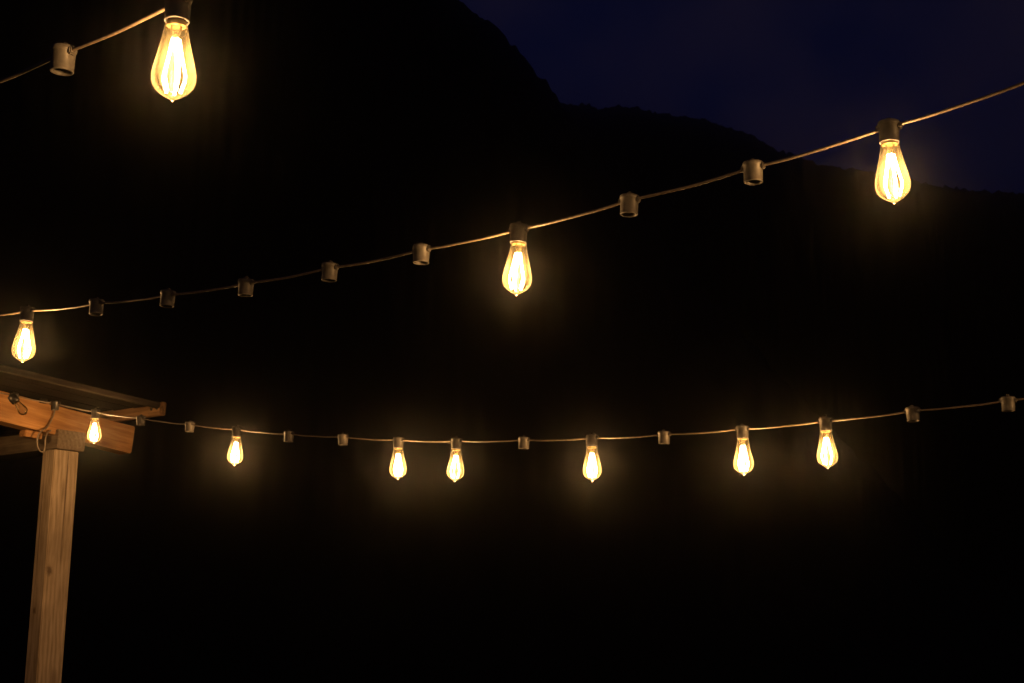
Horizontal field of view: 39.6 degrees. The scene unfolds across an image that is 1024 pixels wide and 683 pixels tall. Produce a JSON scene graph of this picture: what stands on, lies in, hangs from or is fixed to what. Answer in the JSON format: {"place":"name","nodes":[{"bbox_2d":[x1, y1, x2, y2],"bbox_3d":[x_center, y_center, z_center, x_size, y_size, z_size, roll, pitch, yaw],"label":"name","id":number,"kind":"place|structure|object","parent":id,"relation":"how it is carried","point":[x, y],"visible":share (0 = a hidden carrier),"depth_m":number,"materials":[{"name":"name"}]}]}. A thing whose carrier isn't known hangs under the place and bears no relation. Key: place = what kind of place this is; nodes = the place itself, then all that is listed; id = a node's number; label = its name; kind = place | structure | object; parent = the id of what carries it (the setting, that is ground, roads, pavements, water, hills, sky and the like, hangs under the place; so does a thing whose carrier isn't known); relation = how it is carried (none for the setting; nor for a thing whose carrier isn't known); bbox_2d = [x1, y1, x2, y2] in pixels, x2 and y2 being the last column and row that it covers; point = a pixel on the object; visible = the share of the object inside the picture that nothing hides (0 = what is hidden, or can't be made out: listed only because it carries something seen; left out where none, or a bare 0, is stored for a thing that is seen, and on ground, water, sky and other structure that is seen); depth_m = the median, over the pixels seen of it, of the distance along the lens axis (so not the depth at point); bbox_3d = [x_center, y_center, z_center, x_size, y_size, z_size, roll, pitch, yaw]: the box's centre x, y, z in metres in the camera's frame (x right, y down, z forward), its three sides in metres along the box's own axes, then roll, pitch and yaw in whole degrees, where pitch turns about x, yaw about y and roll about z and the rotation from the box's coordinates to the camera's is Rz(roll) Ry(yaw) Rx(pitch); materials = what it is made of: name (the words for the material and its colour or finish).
{"place":"outdoors","nodes":[
{"label":"outdoors","id":0,"kind":"place"},
{"bbox_2d":[0,0,191,82],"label":"string light cord","id":1,"kind":"object","parent":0,"point":[61,59],"visible":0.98,"depth_m":2.10,"materials":[{"name":"plastic"}]},
{"bbox_2d":[151,17,196,101],"bbox_3d":[-0.464,-0.390,1.956,0.061,0.125,0.061,7,-11,-32],"label":"light bulb","id":2,"kind":"object","parent":1,"relation":"hanging from","point":[176,23],"visible":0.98,"depth_m":1.96,"materials":[{"name":"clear glass"}]},
{"bbox_2d":[0,0,1023,682],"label":"hill","id":3,"kind":"structure","parent":0,"point":[284,138],"depth_m":67.73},
{"bbox_2d":[0,81,1023,322],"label":"string light cord","id":4,"kind":"object","parent":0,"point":[753,168],"visible":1,"depth_m":2.91,"materials":[{"name":"rubber"}]},
{"bbox_2d":[12,320,35,362],"bbox_3d":[-1.291,-0.005,3.769,0.061,0.125,0.061,3,-12,-9],"label":"light bulb","id":5,"kind":"object","parent":4,"relation":"hanging from","point":[19,357],"visible":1,"depth_m":3.77,"materials":[{"name":"yellow glass"}]},
{"bbox_2d":[502,241,531,295],"bbox_3d":[0.012,-0.154,2.913,0.061,0.125,0.061,4,-11,-6],"label":"light bulb","id":6,"kind":"object","parent":4,"relation":"hanging from","point":[516,291],"visible":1,"depth_m":2.92,"materials":[{"name":"yellow glass"}]},
{"bbox_2d":[875,140,910,203],"bbox_3d":[0.663,-0.300,2.485,0.061,0.125,0.061,-3,-11,6],"label":"light bulb","id":7,"kind":"object","parent":4,"relation":"hanging from","point":[893,144],"visible":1,"depth_m":2.49,"materials":[{"name":"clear glass"}]},
{"bbox_2d":[459,0,1023,193],"label":"sky","id":8,"kind":"structure","parent":0,"point":[795,76],"materials":[{"name":"blue"}]},
{"bbox_2d":[560,102,1023,600],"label":"hill","id":9,"kind":"structure","parent":0,"point":[835,292],"depth_m":191.99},
{"label":"ground","id":10,"kind":"structure","parent":0,"visible":0},
{"bbox_2d":[0,364,166,682],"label":"pergola","id":11,"kind":"object","parent":10,"relation":"on","point":[67,440],"visible":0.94,"depth_m":6.51,"materials":[{"name":"brown wood"}]},
{"bbox_2d":[8,392,27,414],"bbox_3d":[-2.132,0.272,6.155,0.051,0.110,0.042,-36,-7,-30],"label":"hook","id":12,"kind":"object","parent":11,"relation":"attached to","point":[13,399],"visible":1,"depth_m":6.15,"materials":[{"name":"grey metal"}]},
{"bbox_2d":[36,410,55,452],"bbox_3d":[-2.117,0.404,6.474,0.032,0.212,0.101,-3,-13,19],"label":"power cable","id":13,"kind":"object","parent":11,"relation":"attached to","point":[46,434],"visible":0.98,"depth_m":6.44,"materials":[{"name":"rubber"}]},
{"bbox_2d":[0,392,1023,449],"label":"string light cord","id":14,"kind":"object","parent":11,"relation":"attached to","point":[1007,402],"visible":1,"depth_m":4.59,"materials":[{"name":"rubber"}]},
{"bbox_2d":[87,418,100,443],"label":"light bulb","id":15,"kind":"object","parent":14,"relation":"hanging from","point":[93,429],"visible":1,"depth_m":6.19,"materials":[{"name":"yellow glass"}]},
{"bbox_2d":[227,436,242,464],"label":"light bulb","id":16,"kind":"object","parent":14,"relation":"hanging from","point":[233,462],"visible":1,"depth_m":5.45,"materials":[{"name":"yellow glass"}]},
{"bbox_2d":[389,448,406,478],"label":"light bulb","id":17,"kind":"object","parent":14,"relation":"hanging from","point":[398,457],"visible":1,"depth_m":5.01,"materials":[{"name":"yellow glass"}]},
{"bbox_2d":[446,449,463,481],"bbox_3d":[-0.192,0.417,4.859,0.061,0.125,0.061,-2,-12,20],"label":"light bulb","id":18,"kind":"object","parent":14,"relation":"hanging from","point":[453,478],"visible":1,"depth_m":4.86,"materials":[{"name":"yellow glass"}]},
{"bbox_2d":[583,446,601,480],"bbox_3d":[0.257,0.387,4.565,0.061,0.125,0.061,-1,-12,5],"label":"light bulb","id":19,"kind":"object","parent":14,"relation":"hanging from","point":[591,461],"visible":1,"depth_m":4.57,"materials":[{"name":"yellow glass"}]},
{"bbox_2d":[733,438,753,474],"bbox_3d":[0.695,0.340,4.273,0.061,0.125,0.061,2,-11,-9],"label":"light bulb","id":20,"kind":"object","parent":14,"relation":"hanging from","point":[741,459],"visible":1,"depth_m":4.28,"materials":[{"name":"yellow glass"}]},
{"bbox_2d":[816,430,837,468],"bbox_3d":[0.913,0.307,4.124,0.061,0.125,0.061,12,-19,-38],"label":"light bulb","id":21,"kind":"object","parent":14,"relation":"hanging from","point":[827,444],"visible":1,"depth_m":4.13,"materials":[{"name":"yellow glass"}]}
]}

